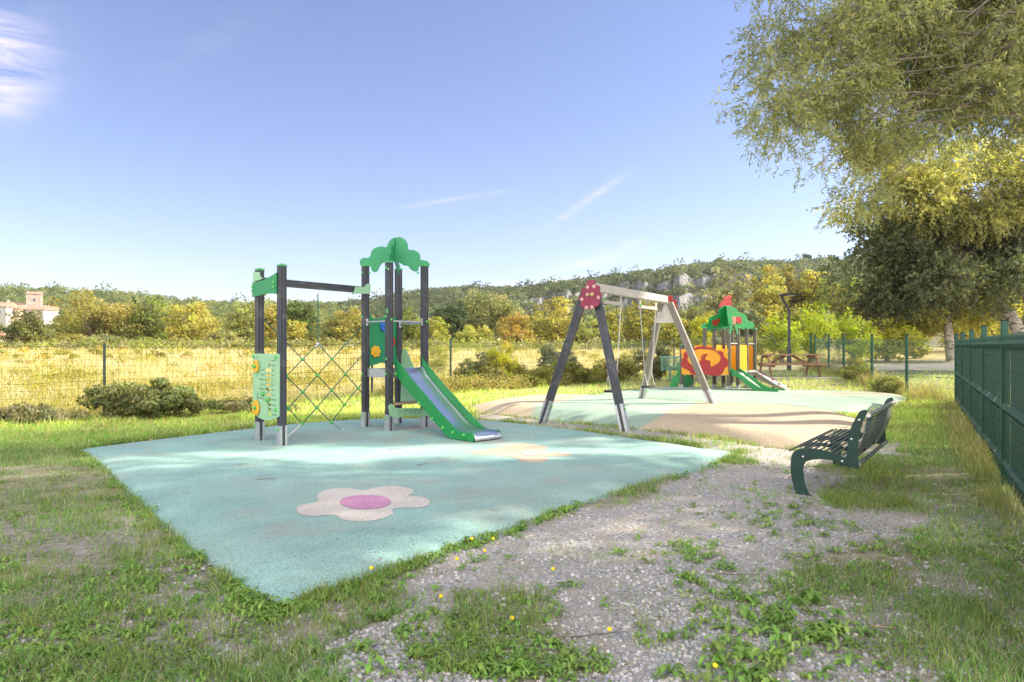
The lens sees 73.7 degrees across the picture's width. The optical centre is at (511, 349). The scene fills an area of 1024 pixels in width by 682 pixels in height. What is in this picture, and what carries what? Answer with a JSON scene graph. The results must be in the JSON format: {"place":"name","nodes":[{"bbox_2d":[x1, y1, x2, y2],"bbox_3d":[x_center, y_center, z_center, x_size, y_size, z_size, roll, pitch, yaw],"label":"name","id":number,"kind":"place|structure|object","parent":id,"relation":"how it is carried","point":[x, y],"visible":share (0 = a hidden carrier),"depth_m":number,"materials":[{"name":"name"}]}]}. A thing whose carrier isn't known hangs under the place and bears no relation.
{"place":"outdoors","nodes":[
{"label":"outdoors","id":0,"kind":"place"},
{"bbox_2d":[0,345,850,415],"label":"dry meadow","id":1,"kind":"structure","parent":0,"point":[124,376],"depth_m":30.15,"materials":[{"name":"yellow plant"}]},
{"bbox_2d":[23,261,976,347],"bbox_3d":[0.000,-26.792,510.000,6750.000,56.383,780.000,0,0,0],"label":"hills","id":2,"kind":"structure","parent":0,"point":[683,278],"depth_m":285.53,"materials":[{"name":"green plant"}]},
{"bbox_2d":[0,300,17,326],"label":"village house","id":3,"kind":"structure","parent":2,"relation":"on","point":[7,306],"depth_m":281.15,"materials":[{"name":"paint"}]},
{"bbox_2d":[13,305,26,322],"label":"village house","id":4,"kind":"structure","parent":2,"relation":"on","point":[18,308],"depth_m":285.24,"materials":[{"name":"paint"}]},
{"bbox_2d":[25,291,42,305],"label":"stone tower","id":5,"kind":"structure","parent":2,"relation":"on","point":[34,298],"depth_m":297.89,"materials":[{"name":"stone"}]},
{"bbox_2d":[24,305,58,323],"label":"village house","id":6,"kind":"structure","parent":2,"relation":"on","point":[49,312],"depth_m":289.60,"materials":[{"name":"paint"}]},
{"bbox_2d":[0,252,873,342],"bbox_3d":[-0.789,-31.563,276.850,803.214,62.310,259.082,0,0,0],"label":"hillside wood","id":7,"kind":"object","parent":2,"relation":"on","point":[439,297],"visible":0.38,"depth_m":323.68,"materials":[{"name":"green plant"}]},
{"bbox_2d":[802,254,811,257],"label":"building","id":8,"kind":"structure","parent":2,"relation":"on","point":[807,255],"depth_m":396.49,"materials":[{"name":"white"}]},
{"bbox_2d":[0,348,1023,681],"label":"ground","id":9,"kind":"structure","parent":0,"point":[648,518],"depth_m":4.69,"materials":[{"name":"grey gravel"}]},
{"bbox_2d":[0,309,54,344],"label":"tree","id":10,"kind":"object","parent":9,"relation":"on","point":[24,329],"visible":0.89,"depth_m":71.55,"materials":[{"name":"green plant"}]},
{"bbox_2d":[0,401,88,423],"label":"shrub","id":11,"kind":"object","parent":9,"relation":"on","point":[32,411],"visible":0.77,"depth_m":12.67,"materials":[{"name":"green plant"}]},
{"bbox_2d":[43,332,87,344],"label":"bush","id":12,"kind":"object","parent":9,"relation":"on","point":[71,336],"visible":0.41,"depth_m":75.39,"materials":[{"name":"yellow plant"}]},
{"bbox_2d":[41,287,146,340],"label":"tree","id":13,"kind":"object","parent":9,"relation":"on","point":[100,320],"visible":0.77,"depth_m":78.70,"materials":[{"name":"yellow plant"}]},
{"bbox_2d":[85,333,120,343],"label":"shrub","id":14,"kind":"object","parent":9,"relation":"on","point":[107,336],"visible":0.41,"depth_m":74.44,"materials":[{"name":"green plant"}]},
{"bbox_2d":[125,296,147,338],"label":"tree","id":15,"kind":"object","parent":9,"relation":"on","point":[132,297],"visible":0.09,"depth_m":83.73,"materials":[{"name":"green plant"}]},
{"bbox_2d":[116,335,158,343],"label":"shrub","id":16,"kind":"object","parent":9,"relation":"on","point":[135,337],"visible":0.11,"depth_m":73.82,"materials":[{"name":"green plant"}]},
{"bbox_2d":[76,377,224,418],"bbox_3d":[-7.221,0.990,13.578,2.866,0.912,1.557,0,0,0],"label":"shrub","id":17,"kind":"object","parent":9,"relation":"on","point":[166,398],"visible":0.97,"depth_m":13.24,"materials":[{"name":"green plant"}]},
{"bbox_2d":[122,293,185,340],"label":"tree","id":18,"kind":"object","parent":9,"relation":"on","point":[153,328],"visible":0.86,"depth_m":80.59,"materials":[{"name":"green plant"}]},
{"bbox_2d":[161,301,225,344],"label":"tree","id":19,"kind":"object","parent":9,"relation":"on","point":[191,326],"visible":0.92,"depth_m":74.97,"materials":[{"name":"yellow plant"}]},
{"bbox_2d":[203,329,241,342],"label":"shrub","id":20,"kind":"object","parent":9,"relation":"on","point":[214,336],"visible":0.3,"depth_m":73.36,"materials":[{"name":"yellow plant"}]},
{"bbox_2d":[221,301,266,344],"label":"tree","id":21,"kind":"object","parent":9,"relation":"on","point":[240,326],"visible":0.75,"depth_m":86.79,"materials":[{"name":"green plant"}]},
{"bbox_2d":[208,395,300,413],"bbox_3d":[-5.509,1.205,14.520,1.979,0.460,1.065,0,0,-16],"label":"shrub","id":22,"kind":"object","parent":9,"relation":"on","point":[234,406],"visible":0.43,"depth_m":14.29,"materials":[{"name":"green plant"}]},
{"bbox_2d":[253,302,289,341],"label":"tree","id":23,"kind":"object","parent":9,"relation":"on","point":[269,331],"visible":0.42,"depth_m":82.86,"materials":[{"name":"yellow plant"}]},
{"bbox_2d":[273,299,320,339],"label":"tree","id":24,"kind":"object","parent":9,"relation":"on","point":[304,315],"visible":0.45,"depth_m":78.83,"materials":[{"name":"green plant"}]},
{"bbox_2d":[287,319,309,343],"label":"tree","id":25,"kind":"object","parent":9,"relation":"on","point":[299,332],"visible":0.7,"depth_m":71.57,"materials":[{"name":"yellow plant"}]},
{"bbox_2d":[307,320,341,344],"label":"shrub","id":26,"kind":"object","parent":9,"relation":"on","point":[325,333],"visible":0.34,"depth_m":73.34,"materials":[{"name":"green plant"}]},
{"bbox_2d":[325,305,373,343],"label":"tree","id":27,"kind":"object","parent":9,"relation":"on","point":[346,330],"visible":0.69,"depth_m":73.22,"materials":[{"name":"yellow plant"}]},
{"bbox_2d":[0,335,752,413],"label":"wire fence","id":28,"kind":"object","parent":9,"relation":"on","point":[335,358],"visible":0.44,"depth_m":17.35,"materials":[{"name":"metal"}]},
{"bbox_2d":[0,335,766,349],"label":"field thicket","id":29,"kind":"object","parent":9,"relation":"on","point":[81,343],"visible":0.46,"depth_m":64.98,"materials":[{"name":"green plant"}]},
{"bbox_2d":[80,418,733,600],"bbox_3d":[-1.359,1.380,9.126,6.939,0.160,8.480,0,0,-40],"label":"rubber surface","id":30,"kind":"object","parent":9,"relation":"on","point":[323,474],"visible":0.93,"depth_m":6.84,"materials":[{"name":"teal rubber"}]},
{"bbox_2d":[251,237,500,445],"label":"climbing tower","id":31,"kind":"structure","parent":30,"relation":"on","point":[427,390],"depth_m":11.07,"materials":[{"name":"green metal"}]},
{"bbox_2d":[402,305,419,343],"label":"tree","id":32,"kind":"object","parent":9,"relation":"on","point":[408,331],"visible":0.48,"depth_m":81.28,"materials":[{"name":"green plant"}]},
{"bbox_2d":[413,315,451,343],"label":"tree","id":33,"kind":"object","parent":9,"relation":"on","point":[438,333],"visible":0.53,"depth_m":71.76,"materials":[{"name":"yellow plant"}]},
{"bbox_2d":[428,345,448,374],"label":"shrub","id":34,"kind":"object","parent":9,"relation":"on","point":[439,352],"visible":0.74,"depth_m":26.49,"materials":[{"name":"green plant"}]},
{"bbox_2d":[431,299,472,340],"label":"tree","id":35,"kind":"object","parent":9,"relation":"on","point":[451,317],"visible":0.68,"depth_m":83.56,"materials":[{"name":"green plant"}]},
{"bbox_2d":[453,324,494,344],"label":"tree","id":36,"kind":"object","parent":9,"relation":"on","point":[472,333],"visible":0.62,"depth_m":69.48,"materials":[{"name":"yellow plant"}]},
{"bbox_2d":[453,358,508,381],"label":"shrub","id":37,"kind":"object","parent":9,"relation":"on","point":[485,369],"visible":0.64,"depth_m":20.68,"materials":[{"name":"green plant"}]},
{"bbox_2d":[457,288,524,341],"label":"tree","id":38,"kind":"object","parent":9,"relation":"on","point":[487,315],"visible":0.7,"depth_m":86.73,"materials":[{"name":"green plant"}]},
{"bbox_2d":[379,367,608,396],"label":"hedge weeds","id":39,"kind":"object","parent":9,"relation":"on","point":[466,383],"visible":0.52,"depth_m":20.16,"materials":[{"name":"green plant"}]},
{"bbox_2d":[473,349,514,370],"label":"shrub","id":40,"kind":"object","parent":9,"relation":"on","point":[483,354],"visible":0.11,"depth_m":26.67,"materials":[{"name":"green plant"}]},
{"bbox_2d":[484,340,519,380],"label":"shrub","id":41,"kind":"object","parent":9,"relation":"on","point":[507,362],"visible":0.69,"depth_m":21.12,"materials":[{"name":"green plant"}]},
{"bbox_2d":[0,438,1023,681],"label":"broadleaf weeds","id":42,"kind":"object","parent":9,"relation":"on","point":[805,637],"visible":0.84,"depth_m":3.46,"materials":[{"name":"green plant"}]},
{"bbox_2d":[0,441,1023,681],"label":"pebbles","id":43,"kind":"object","parent":9,"relation":"on","point":[790,676],"visible":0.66,"depth_m":3.54,"materials":[{"name":"gravel"}]},
{"bbox_2d":[0,466,1023,681],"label":"ground cover","id":44,"kind":"object","parent":9,"relation":"on","point":[456,668],"visible":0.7,"depth_m":3.35,"materials":[{"name":"green plant"}]},
{"bbox_2d":[496,309,532,336],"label":"tree","id":45,"kind":"object","parent":9,"relation":"on","point":[510,321],"visible":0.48,"depth_m":75.62,"materials":[{"name":"orange plant"}]},
{"bbox_2d":[500,324,537,344],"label":"tree","id":46,"kind":"object","parent":9,"relation":"on","point":[518,335],"visible":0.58,"depth_m":67.31,"materials":[{"name":"orange plant"}]},
{"bbox_2d":[510,362,552,386],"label":"shrub","id":47,"kind":"object","parent":9,"relation":"on","point":[542,370],"visible":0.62,"depth_m":21.33,"materials":[{"name":"green plant"}]},
{"bbox_2d":[521,296,583,343],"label":"tree","id":48,"kind":"object","parent":9,"relation":"on","point":[549,329],"visible":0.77,"depth_m":73.03,"materials":[{"name":"yellow plant"}]},
{"bbox_2d":[535,343,576,367],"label":"shrub","id":49,"kind":"object","parent":9,"relation":"on","point":[546,358],"visible":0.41,"depth_m":28.67,"materials":[{"name":"green plant"}]},
{"bbox_2d":[549,360,607,384],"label":"shrub","id":50,"kind":"object","parent":9,"relation":"on","point":[582,372],"visible":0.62,"depth_m":22.44,"materials":[{"name":"green plant"}]},
{"bbox_2d":[565,311,599,343],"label":"tree","id":51,"kind":"object","parent":9,"relation":"on","point":[582,334],"visible":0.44,"depth_m":69.37,"materials":[{"name":"green plant"}]},
{"bbox_2d":[564,631,629,637],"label":"twig","id":52,"kind":"object","parent":9,"relation":"on","point":[595,634],"visible":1,"depth_m":3.31,"materials":[{"name":"wood"}]},
{"bbox_2d":[590,304,623,342],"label":"tree","id":53,"kind":"object","parent":9,"relation":"on","point":[614,331],"visible":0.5,"depth_m":75.79,"materials":[{"name":"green plant"}]},
{"bbox_2d":[594,352,643,382],"bbox_3d":[3.725,0.666,23.733,1.688,1.165,1.143,0,0,0],"label":"shrub","id":54,"kind":"object","parent":9,"relation":"on","point":[628,368],"visible":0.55,"depth_m":23.48,"materials":[{"name":"green plant"}]},
{"bbox_2d":[615,304,635,341],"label":"tree","id":55,"kind":"object","parent":9,"relation":"on","point":[622,319],"visible":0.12,"depth_m":85.49,"materials":[{"name":"green plant"}]},
{"bbox_2d":[618,299,661,344],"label":"tree","id":56,"kind":"object","parent":9,"relation":"on","point":[634,329],"visible":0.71,"depth_m":71.41,"materials":[{"name":"green plant"}]},
{"bbox_2d":[630,344,674,380],"bbox_3d":[5.044,0.493,24.965,1.841,1.385,1.261,0,0,0],"label":"shrub","id":57,"kind":"object","parent":9,"relation":"on","point":[657,373],"visible":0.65,"depth_m":24.84,"materials":[{"name":"green plant"}]},
{"bbox_2d":[651,317,689,348],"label":"tree","id":58,"kind":"object","parent":9,"relation":"on","point":[668,333],"visible":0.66,"depth_m":63.23,"materials":[{"name":"green plant"}]},
{"bbox_2d":[472,394,871,449],"bbox_3d":[3.110,1.286,14.050,5.165,0.347,8.731,0,0,-44],"label":"rubber surface","id":59,"kind":"object","parent":9,"relation":"on","point":[774,425],"visible":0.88,"depth_m":12.47,"materials":[{"name":"beige rubber"}]},
{"bbox_2d":[537,280,715,431],"bbox_3d":[2.436,0.112,13.601,2.043,2.628,4.254,0,0,38],"label":"swing set","id":60,"kind":"object","parent":59,"relation":"on","point":[591,296],"visible":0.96,"depth_m":12.44,"materials":[{"name":"grey metal"}]},
{"bbox_2d":[660,355,716,380],"bbox_3d":[6.226,0.667,24.061,1.939,0.896,0.725,0,0,-22],"label":"park bench","id":61,"kind":"object","parent":9,"relation":"on","point":[669,368],"visible":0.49,"depth_m":24.05,"materials":[{"name":"green metal"}]},
{"bbox_2d":[677,303,710,338],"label":"tree","id":62,"kind":"object","parent":9,"relation":"on","point":[693,313],"visible":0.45,"depth_m":75.22,"materials":[{"name":"green plant"}]},
{"bbox_2d":[688,311,716,344],"bbox_3d":[9.133,-0.525,33.037,1.318,2.704,1.444,0,0,-20],"label":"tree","id":63,"kind":"object","parent":9,"relation":"on","point":[697,331],"visible":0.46,"depth_m":32.84,"materials":[{"name":"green plant"}]},
{"bbox_2d":[701,266,758,343],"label":"tree","id":64,"kind":"object","parent":9,"relation":"on","point":[739,295],"visible":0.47,"depth_m":59.52,"materials":[{"name":"green plant"}]},
{"bbox_2d":[719,572,768,575],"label":"twig","id":65,"kind":"object","parent":9,"relation":"on","point":[744,574],"visible":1,"depth_m":4.19,"materials":[{"name":"wood"}]},
{"bbox_2d":[682,333,811,368],"bbox_3d":[9.799,0.329,28.596,5.167,1.982,0.076,0,0,11],"label":"fence","id":66,"kind":"object","parent":9,"relation":"on","point":[768,342],"visible":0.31,"depth_m":28.28,"materials":[{"name":"green metal"}]},
{"bbox_2d":[735,336,764,352],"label":"shrub","id":67,"kind":"object","parent":9,"relation":"on","point":[760,350],"visible":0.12,"depth_m":31.85,"materials":[{"name":"green plant"}]},
{"bbox_2d":[733,300,769,347],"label":"tree","id":68,"kind":"object","parent":9,"relation":"on","point":[752,316],"visible":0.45,"depth_m":51.50,"materials":[{"name":"green plant"}]},
{"bbox_2d":[597,387,906,412],"bbox_3d":[6.159,1.243,17.781,6.840,0.284,5.647,0,0,37],"label":"rubber surface","id":69,"kind":"object","parent":9,"relation":"on","point":[843,401],"visible":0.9,"depth_m":16.86,"materials":[{"name":"beige rubber"}]},
{"bbox_2d":[670,295,790,391],"bbox_3d":[6.465,-0.122,19.894,3.116,2.884,2.277,0,0,38],"label":"play unit","id":70,"kind":"object","parent":69,"relation":"on","point":[730,360],"visible":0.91,"depth_m":19.62,"materials":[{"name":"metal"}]},
{"bbox_2d":[738,264,790,343],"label":"tree","id":71,"kind":"object","parent":9,"relation":"on","point":[770,300],"visible":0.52,"depth_m":65.00,"materials":[{"name":"yellow plant"}]},
{"bbox_2d":[757,311,806,362],"bbox_3d":[12.618,-0.474,32.063,2.252,2.655,2.070,0,0,0],"label":"bamboo clump","id":72,"kind":"object","parent":9,"relation":"on","point":[780,346],"visible":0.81,"depth_m":31.90,"materials":[{"name":"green plant"}]},
{"bbox_2d":[768,263,811,339],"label":"tree","id":73,"kind":"object","parent":9,"relation":"on","point":[791,284],"visible":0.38,"depth_m":68.83,"materials":[{"name":"yellow plant"}]},
{"bbox_2d":[778,293,802,370],"bbox_3d":[11.085,-0.640,27.100,0.930,3.165,0.320,0,0,0],"label":"street lamp","id":74,"kind":"object","parent":9,"relation":"on","point":[789,332],"visible":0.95,"depth_m":27.05,"materials":[{"name":"black metal"}]},
{"bbox_2d":[751,375,841,380],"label":"concrete slab","id":75,"kind":"structure","parent":9,"relation":"on","point":[793,377],"depth_m":21.33,"materials":[{"name":"grey concrete"}]},
{"bbox_2d":[757,354,833,376],"bbox_3d":[9.050,0.552,22.300,2.150,0.780,1.730,0,0,3],"label":"picnic table","id":76,"kind":"object","parent":75,"relation":"on","point":[807,364],"visible":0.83,"depth_m":21.98,"materials":[{"name":"brown wood"}]},
{"bbox_2d":[772,306,840,350],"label":"tree","id":77,"kind":"object","parent":9,"relation":"on","point":[794,311],"visible":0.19,"depth_m":55.35,"materials":[{"name":"green plant"}]},
{"bbox_2d":[794,269,829,313],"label":"tree","id":78,"kind":"object","parent":9,"relation":"on","point":[808,290],"visible":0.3,"depth_m":66.84,"materials":[{"name":"yellow plant"}]},
{"bbox_2d":[784,301,841,362],"bbox_3d":[14.589,-0.807,33.230,2.820,3.264,2.584,0,0,36],"label":"bamboo clump","id":79,"kind":"object","parent":9,"relation":"on","point":[824,325],"visible":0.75,"depth_m":32.97,"materials":[{"name":"green plant"}]},
{"bbox_2d":[807,272,867,347],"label":"tree","id":80,"kind":"object","parent":9,"relation":"on","point":[831,299],"visible":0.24,"depth_m":65.06,"materials":[{"name":"green plant"}]},
{"bbox_2d":[788,398,895,495],"bbox_3d":[3.554,1.006,7.256,0.725,0.896,1.939,0,0,35],"label":"park bench","id":81,"kind":"object","parent":9,"relation":"on","point":[869,436],"visible":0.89,"depth_m":6.64,"materials":[{"name":"green metal"}]},
{"bbox_2d":[821,283,884,347],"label":"tree","id":82,"kind":"object","parent":9,"relation":"on","point":[843,309],"visible":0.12,"depth_m":59.79,"materials":[{"name":"green plant"}]},
{"bbox_2d":[829,307,882,363],"bbox_3d":[17.050,-0.654,33.958,2.294,2.952,2.693,0,0,0],"label":"bamboo clump","id":83,"kind":"object","parent":9,"relation":"on","point":[853,328],"visible":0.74,"depth_m":33.76,"materials":[{"name":"green plant"}]},
{"bbox_2d":[838,358,875,379],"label":"shrub","id":84,"kind":"object","parent":9,"relation":"on","point":[859,366],"visible":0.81,"depth_m":20.91,"materials":[{"name":"green plant"}]},
{"bbox_2d":[710,0,1023,237],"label":"willow tree","id":85,"kind":"object","parent":9,"relation":"on","point":[974,57],"visible":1,"depth_m":11.74,"materials":[{"name":"green plant"}]},
{"bbox_2d":[866,375,904,393],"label":"shrub","id":86,"kind":"object","parent":9,"relation":"on","point":[892,384],"visible":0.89,"depth_m":18.37,"materials":[{"name":"green plant"}]},
{"bbox_2d":[814,334,958,400],"bbox_3d":[11.017,0.514,21.654,0.477,2.232,12.210,0,0,10],"label":"fence","id":87,"kind":"object","parent":9,"relation":"on","point":[911,356],"visible":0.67,"depth_m":18.18,"materials":[{"name":"green metal"}]},
{"bbox_2d":[854,311,931,361],"bbox_3d":[20.072,-0.681,35.682,3.701,2.862,3.418,0,0,0],"label":"shrub","id":88,"kind":"object","parent":9,"relation":"on","point":[893,333],"visible":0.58,"depth_m":35.31,"materials":[{"name":"green plant"}]},
{"bbox_2d":[900,337,932,357],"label":"shrub","id":89,"kind":"object","parent":9,"relation":"on","point":[923,350],"visible":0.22,"depth_m":39.40,"materials":[{"name":"green plant"}]},
{"bbox_2d":[811,193,1023,334],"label":"poplar tree","id":90,"kind":"object","parent":9,"relation":"on","point":[918,275],"visible":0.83,"depth_m":24.06,"materials":[{"name":"green plant"}]},
{"bbox_2d":[815,108,1023,249],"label":"golden tree","id":91,"kind":"object","parent":9,"relation":"on","point":[922,184],"visible":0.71,"depth_m":23.42,"materials":[{"name":"yellow plant"}]},
{"bbox_2d":[875,332,1000,354],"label":"metal fence","id":92,"kind":"object","parent":9,"relation":"on","point":[942,342],"visible":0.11,"depth_m":45.08,"materials":[{"name":"metal"}]},
{"bbox_2d":[876,288,1023,361],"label":"poplar tree","id":93,"kind":"object","parent":9,"relation":"on","point":[928,323],"visible":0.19,"depth_m":35.52,"materials":[{"name":"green plant"}]},
{"bbox_2d":[929,309,1020,348],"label":"tree","id":94,"kind":"object","parent":9,"relation":"on","point":[956,329],"visible":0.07,"depth_m":53.70,"materials":[{"name":"yellow plant"}]},
{"bbox_2d":[955,319,1023,509],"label":"screened fence","id":95,"kind":"object","parent":9,"relation":"on","point":[982,362],"visible":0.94,"depth_m":7.63,"materials":[{"name":"green metal"}]},
{"bbox_2d":[993,297,1023,337],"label":"tree","id":96,"kind":"object","parent":9,"relation":"on","point":[1022,305],"visible":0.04,"depth_m":59.41,"materials":[{"name":"yellow plant"}]},
{"bbox_2d":[0,368,1023,681],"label":"short grass","id":97,"kind":"structure","parent":0,"point":[920,418],"depth_m":5.10,"materials":[{"name":"green plant"}]},
{"bbox_2d":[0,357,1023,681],"bbox_3d":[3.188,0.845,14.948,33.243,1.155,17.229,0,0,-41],"label":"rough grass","id":98,"kind":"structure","parent":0,"point":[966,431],"depth_m":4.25,"materials":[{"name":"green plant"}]},
{"bbox_2d":[0,0,1023,305],"label":"sky","id":99,"kind":"structure","parent":0,"point":[182,149],"materials":[{"name":"blue"}]},
{"bbox_2d":[836,362,1010,379],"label":"car park","id":100,"kind":"structure","parent":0,"point":[935,366],"depth_m":28.14,"materials":[{"name":"grey asphalt"}]}
]}

